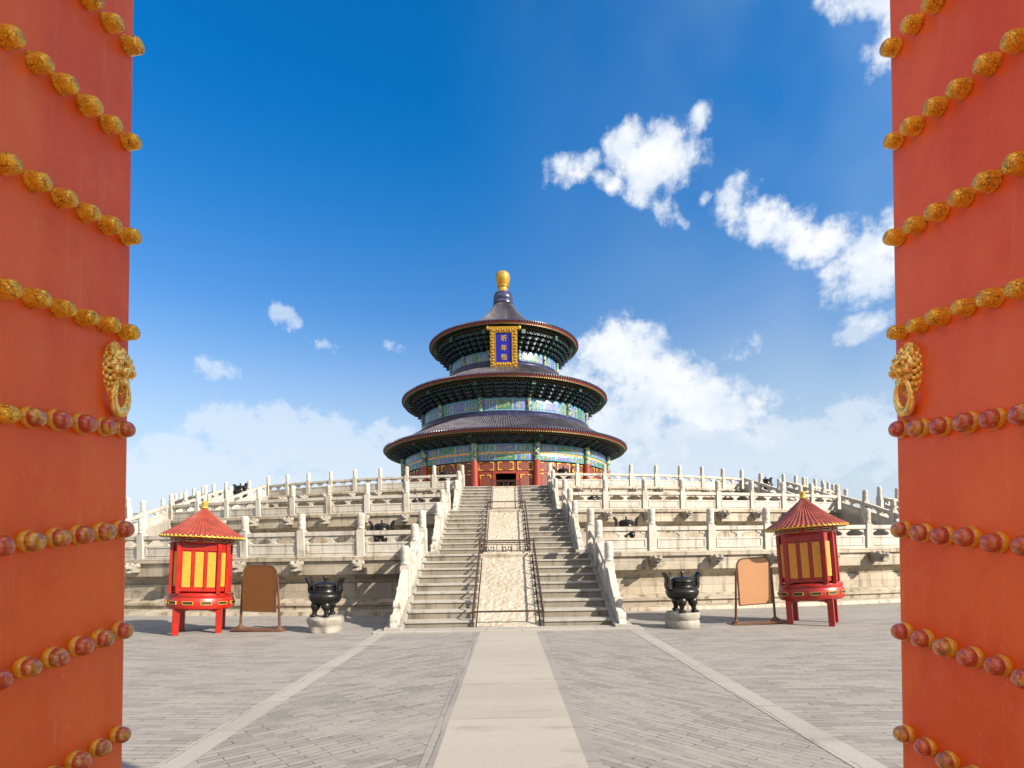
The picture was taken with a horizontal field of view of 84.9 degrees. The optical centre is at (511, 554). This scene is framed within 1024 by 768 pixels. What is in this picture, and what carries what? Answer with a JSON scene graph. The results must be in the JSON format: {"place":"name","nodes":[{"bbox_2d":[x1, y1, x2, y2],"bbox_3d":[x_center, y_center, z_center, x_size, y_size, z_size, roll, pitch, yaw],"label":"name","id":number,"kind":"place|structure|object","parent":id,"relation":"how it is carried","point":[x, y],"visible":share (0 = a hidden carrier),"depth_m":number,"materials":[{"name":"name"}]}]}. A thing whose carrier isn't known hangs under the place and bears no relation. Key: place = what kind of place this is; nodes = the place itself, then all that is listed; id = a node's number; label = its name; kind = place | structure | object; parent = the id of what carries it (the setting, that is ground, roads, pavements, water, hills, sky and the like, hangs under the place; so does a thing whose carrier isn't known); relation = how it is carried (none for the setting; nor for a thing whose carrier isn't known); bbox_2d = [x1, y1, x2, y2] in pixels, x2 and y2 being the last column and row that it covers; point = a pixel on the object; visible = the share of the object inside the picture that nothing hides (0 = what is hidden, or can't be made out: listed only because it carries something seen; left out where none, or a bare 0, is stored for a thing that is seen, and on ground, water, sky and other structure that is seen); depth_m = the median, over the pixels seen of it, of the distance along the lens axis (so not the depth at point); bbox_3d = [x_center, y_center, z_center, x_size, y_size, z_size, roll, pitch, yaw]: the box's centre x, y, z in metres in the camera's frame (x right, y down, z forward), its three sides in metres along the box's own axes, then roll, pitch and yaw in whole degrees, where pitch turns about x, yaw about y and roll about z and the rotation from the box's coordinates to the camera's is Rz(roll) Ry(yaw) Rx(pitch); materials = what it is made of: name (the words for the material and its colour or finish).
{"place":"outdoors","nodes":[
{"label":"outdoors","id":0,"kind":"place"},
{"bbox_2d":[183,632,474,767],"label":"pavement","id":1,"kind":"structure","parent":0,"point":[380,702],"depth_m":6.01,"materials":[{"name":"grey stone"}]},
{"bbox_2d":[418,632,479,767],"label":"path border","id":2,"kind":"object","parent":1,"relation":"on","point":[429,757],"visible":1,"depth_m":5.95,"materials":[{"name":"stone"}]},
{"bbox_3d":[-2.019,-1.068,0.243,1.600,5.600,1.520,-1,0,0],"label":"gate wall","id":3,"kind":"object","parent":1,"relation":"on","visible":0},
{"bbox_2d":[0,0,144,767],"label":"gate leaf","id":4,"kind":"object","parent":3,"relation":"attached to","point":[70,141],"visible":1,"depth_m":1.53,"materials":[{"name":"paint"}]},
{"bbox_2d":[433,631,588,767],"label":"path","id":5,"kind":"structure","parent":0,"point":[509,710],"depth_m":5.92,"materials":[{"name":"beige stone"}]},
{"bbox_2d":[126,0,897,521],"label":"sky","id":6,"kind":"structure","parent":0,"point":[698,193],"materials":[{"name":"blue"}]},
{"bbox_2d":[122,602,902,767],"bbox_3d":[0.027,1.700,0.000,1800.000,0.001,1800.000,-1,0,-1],"label":"ground","id":7,"kind":"structure","parent":0,"point":[197,678],"depth_m":8.69,"materials":[{"name":"grey stone"}]},
{"bbox_2d":[125,496,269,546],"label":"side staircase","id":8,"kind":"structure","parent":7,"relation":"on","point":[155,530],"depth_m":26.57,"materials":[{"name":"stone"}]},
{"bbox_2d":[126,500,168,533],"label":"stair balustrade","id":9,"kind":"object","parent":8,"relation":"on","point":[156,519],"visible":0.38,"depth_m":26.14,"materials":[{"name":"stone"}]},
{"bbox_2d":[160,486,223,513],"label":"stair balustrade","id":10,"kind":"object","parent":8,"relation":"on","point":[203,497],"visible":0.52,"depth_m":34.93,"materials":[{"name":"stone"}]},
{"bbox_2d":[207,480,266,509],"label":"stair balustrade","id":11,"kind":"object","parent":8,"relation":"on","point":[249,494],"visible":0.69,"depth_m":33.04,"materials":[{"name":"stone"}]},
{"bbox_2d":[158,501,245,635],"bbox_3d":[-7.337,0.277,13.267,1.827,3.120,1.827,2,-1,-22],"label":"red kiosk","id":12,"kind":"object","parent":7,"relation":"on","point":[203,539],"visible":1,"depth_m":12.76,"materials":[{"name":"paint"}]},
{"bbox_2d":[229,565,289,631],"bbox_3d":[-5.923,1.013,13.206,1.303,1.562,0.360,2,0,3],"label":"notice board","id":13,"kind":"object","parent":7,"relation":"on","point":[259,588],"visible":1,"depth_m":13.13,"materials":[{"name":"brown paint"}]},
{"bbox_2d":[152,634,385,767],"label":"stone band","id":14,"kind":"object","parent":7,"relation":"on","point":[184,757],"visible":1,"depth_m":6.06,"materials":[{"name":"beige stone"}]},
{"bbox_2d":[305,576,344,633],"bbox_3d":[-4.315,1.128,12.972,0.835,1.280,0.844,-1,0,-38],"label":"bronze censer","id":15,"kind":"object","parent":7,"relation":"on","point":[325,595],"visible":1,"depth_m":12.72,"materials":[{"name":"metal"}]},
{"bbox_2d":[372,485,643,633],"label":"stone staircase","id":16,"kind":"structure","parent":7,"relation":"on","point":[574,597],"depth_m":15.32,"materials":[{"name":"stone"}]},
{"bbox_2d":[389,510,426,627],"bbox_3d":[-2.728,0.197,14.991,0.240,3.158,4.851,-1,0,-1],"label":"stair balustrade","id":17,"kind":"object","parent":16,"relation":"on","point":[411,557],"visible":0.88,"depth_m":14.17,"materials":[{"name":"stone"}]},
{"bbox_2d":[430,480,447,551],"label":"stair balustrade","id":18,"kind":"object","parent":16,"relation":"on","point":[441,509],"visible":0.97,"depth_m":21.18,"materials":[{"name":"stone"}]},
{"bbox_2d":[452,465,461,509],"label":"stair balustrade","id":19,"kind":"object","parent":16,"relation":"on","point":[457,487],"visible":0.89,"depth_m":29.17,"materials":[{"name":"stone"}]},
{"bbox_2d":[472,480,543,626],"bbox_3d":[-0.220,-1.349,22.774,1.684,6.104,19.694,-1,0,-1],"label":"iron railing","id":20,"kind":"object","parent":16,"relation":"on","point":[537,573],"visible":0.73,"depth_m":17.23,"materials":[{"name":"metal"}]},
{"bbox_2d":[549,463,560,508],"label":"stair balustrade","id":21,"kind":"object","parent":16,"relation":"on","point":[554,486],"visible":0.89,"depth_m":29.24,"materials":[{"name":"stone"}]},
{"bbox_2d":[564,482,582,549],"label":"stair balustrade","id":22,"kind":"object","parent":16,"relation":"on","point":[571,507],"visible":0.98,"depth_m":21.22,"materials":[{"name":"stone"}]},
{"bbox_2d":[586,508,625,623],"bbox_3d":[2.471,0.116,15.037,0.240,3.157,4.851,-1,0,-1],"label":"stair balustrade","id":23,"kind":"object","parent":16,"relation":"on","point":[601,551],"visible":0.91,"depth_m":14.22,"materials":[{"name":"stone"}]},
{"bbox_2d":[124,486,899,615],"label":"marble terrace","id":24,"kind":"structure","parent":7,"relation":"on","point":[867,576],"depth_m":17.76,"materials":[{"name":"stone"}]},
{"bbox_2d":[126,498,131,518],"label":"marble balustrade","id":25,"kind":"object","parent":24,"relation":"on","point":[128,508],"visible":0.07,"depth_m":29.01,"materials":[{"name":"white stone"}]},
{"bbox_2d":[174,482,227,508],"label":"marble balustrade","id":26,"kind":"object","parent":24,"relation":"on","point":[180,500],"visible":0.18,"depth_m":40.91,"materials":[{"name":"white stone"}]},
{"bbox_2d":[233,483,246,498],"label":"bronze censer","id":27,"kind":"object","parent":24,"relation":"on","point":[240,488],"visible":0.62,"depth_m":42.69,"materials":[{"name":"metal"}]},
{"bbox_2d":[125,511,427,559],"bbox_3d":[-10.214,-0.560,18.267,15.433,1.340,0.838,-1,0,11],"label":"marble balustrade","id":28,"kind":"object","parent":24,"relation":"on","point":[360,545],"visible":0.5,"depth_m":17.28,"materials":[{"name":"white stone"}]},
{"bbox_2d":[168,481,450,519],"bbox_3d":[-9.873,-2.473,25.770,14.596,1.356,0.869,-1,0,13],"label":"marble balustrade","id":29,"kind":"object","parent":24,"relation":"on","point":[367,499],"visible":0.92,"depth_m":25.21,"materials":[{"name":"white stone"}]},
{"bbox_2d":[266,465,464,495],"bbox_3d":[-9.316,-4.481,33.877,13.426,1.354,0.898,-1,0,15],"label":"marble balustrade","id":30,"kind":"object","parent":24,"relation":"on","point":[380,484],"visible":0.91,"depth_m":33.40,"materials":[{"name":"white stone"}]},
{"bbox_2d":[368,520,394,541],"bbox_3d":[-5.000,-0.663,21.557,0.831,1.382,0.837,-1,0,-38],"label":"bronze censer","id":31,"kind":"object","parent":24,"relation":"on","point":[381,526],"visible":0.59,"depth_m":21.34,"materials":[{"name":"metal"}]},
{"bbox_2d":[411,493,424,502],"bbox_3d":[-5.046,-2.562,29.157,0.831,1.382,0.837,-1,0,-40],"label":"bronze censer","id":32,"kind":"object","parent":24,"relation":"on","point":[416,500],"visible":0.15,"depth_m":28.89,"materials":[{"name":"metal"}]},
{"bbox_2d":[436,469,455,480],"bbox_3d":[-4.400,-4.790,36.963,1.093,1.818,1.101,-1,0,-40],"label":"bronze censer","id":33,"kind":"object","parent":24,"relation":"on","point":[445,472],"visible":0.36,"depth_m":36.69,"materials":[{"name":"metal"}]},
{"bbox_2d":[383,270,626,486],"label":"round hall","id":34,"kind":"structure","parent":24,"relation":"on","point":[504,400],"depth_m":57.72,"materials":[{"name":"multicoloured wood"}]},
{"bbox_2d":[553,466,573,478],"bbox_3d":[3.354,-4.912,36.530,1.101,1.818,1.093,-1,0,38],"label":"bronze censer","id":35,"kind":"object","parent":24,"relation":"on","point":[563,470],"visible":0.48,"depth_m":36.27,"materials":[{"name":"metal"}]},
{"bbox_2d":[581,490,600,499],"bbox_3d":[4.152,-2.707,29.237,0.837,1.382,0.831,-1,0,38],"label":"bronze censer","id":36,"kind":"object","parent":24,"relation":"on","point":[592,498],"visible":0.19,"depth_m":28.94,"materials":[{"name":"metal"}]},
{"bbox_2d":[613,516,638,537],"bbox_3d":[4.416,-0.811,21.649,0.911,1.382,0.902,-1,0,28],"label":"bronze censer","id":37,"kind":"object","parent":24,"relation":"on","point":[625,522],"visible":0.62,"depth_m":21.43,"materials":[{"name":"metal"}]},
{"bbox_2d":[547,464,743,489],"bbox_3d":[8.578,-4.763,34.033,13.426,1.356,0.898,-1,0,-16],"label":"marble balustrade","id":38,"kind":"object","parent":24,"relation":"on","point":[577,475],"visible":0.87,"depth_m":33.56,"materials":[{"name":"white stone"}]},
{"bbox_2d":[562,479,840,509],"bbox_3d":[9.340,-2.771,25.938,14.596,1.348,0.869,-1,0,-14],"label":"marble balustrade","id":39,"kind":"object","parent":24,"relation":"on","point":[644,495],"visible":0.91,"depth_m":25.33,"materials":[{"name":"white stone"}]},
{"bbox_2d":[586,507,898,551],"bbox_3d":[9.871,-0.879,18.443,15.433,1.348,0.838,-1,0,-12],"label":"marble balustrade","id":40,"kind":"object","parent":24,"relation":"on","point":[710,539],"visible":0.52,"depth_m":17.41,"materials":[{"name":"white stone"}]},
{"bbox_2d":[763,477,772,489],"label":"bronze censer","id":41,"kind":"object","parent":24,"relation":"on","point":[767,481],"visible":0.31,"depth_m":43.03,"materials":[{"name":"metal"}]},
{"bbox_2d":[781,474,834,494],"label":"marble balustrade","id":42,"kind":"object","parent":24,"relation":"on","point":[829,491],"visible":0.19,"depth_m":41.32,"materials":[{"name":"white stone"}]},
{"bbox_2d":[876,486,898,507],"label":"marble balustrade","id":43,"kind":"object","parent":24,"relation":"on","point":[879,500],"visible":0.07,"depth_m":29.42,"materials":[{"name":"white stone"}]},
{"bbox_2d":[662,571,701,629],"bbox_3d":[3.855,1.000,12.683,0.775,1.280,0.770,-1,0,28],"label":"bronze censer","id":44,"kind":"object","parent":7,"relation":"on","point":[681,590],"visible":1,"depth_m":12.44,"materials":[{"name":"metal"}]},
{"bbox_2d":[726,557,786,625],"bbox_3d":[5.632,0.832,13.056,1.303,1.562,0.360,-4,0,-5],"label":"notice board","id":45,"kind":"object","parent":7,"relation":"on","point":[754,585],"visible":0.97,"depth_m":12.98,"materials":[{"name":"brown paint"}]},
{"bbox_2d":[630,629,888,767],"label":"stone band","id":46,"kind":"object","parent":7,"relation":"on","point":[848,754],"visible":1,"depth_m":5.79,"materials":[{"name":"beige stone"}]},
{"bbox_2d":[764,491,848,625],"bbox_3d":[6.927,0.054,13.117,1.764,3.120,1.764,-5,-2,34],"label":"red kiosk","id":47,"kind":"object","parent":7,"relation":"on","point":[803,529],"visible":1,"depth_m":12.65,"materials":[{"name":"paint"}]},
{"bbox_2d":[741,489,898,535],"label":"side staircase","id":48,"kind":"structure","parent":7,"relation":"on","point":[850,518],"depth_m":26.91,"materials":[{"name":"stone"}]},
{"bbox_2d":[744,473,802,500],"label":"stair balustrade","id":49,"kind":"object","parent":48,"relation":"on","point":[760,487],"visible":0.59,"depth_m":33.45,"materials":[{"name":"stone"}]},
{"bbox_2d":[786,477,848,503],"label":"stair balustrade","id":50,"kind":"object","parent":48,"relation":"on","point":[823,491],"visible":0.55,"depth_m":35.15,"materials":[{"name":"stone"}]},
{"bbox_2d":[840,490,898,524],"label":"stair balustrade","id":51,"kind":"object","parent":48,"relation":"on","point":[879,518],"visible":0.6,"depth_m":25.67,"materials":[{"name":"stone"}]},
{"bbox_2d":[883,497,898,512],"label":"stair balustrade","id":52,"kind":"object","parent":48,"relation":"on","point":[886,500],"visible":0.11,"depth_m":28.89,"materials":[{"name":"stone"}]},
{"bbox_2d":[542,630,853,767],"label":"pavement","id":53,"kind":"structure","parent":0,"point":[639,701],"depth_m":5.85,"materials":[{"name":"grey stone"}]},
{"bbox_2d":[536,631,603,767],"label":"path border","id":54,"kind":"object","parent":53,"relation":"on","point":[591,755],"visible":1,"depth_m":5.90,"materials":[{"name":"stone"}]},
{"bbox_3d":[1.980,-1.131,0.277,1.600,5.600,1.520,-1,0,0],"label":"gate wall","id":55,"kind":"object","parent":53,"relation":"on","visible":0},
{"bbox_2d":[879,0,1023,767],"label":"gate leaf","id":56,"kind":"object","parent":55,"relation":"attached to","point":[953,140],"visible":1,"depth_m":1.56,"materials":[{"name":"paint"}]}
]}

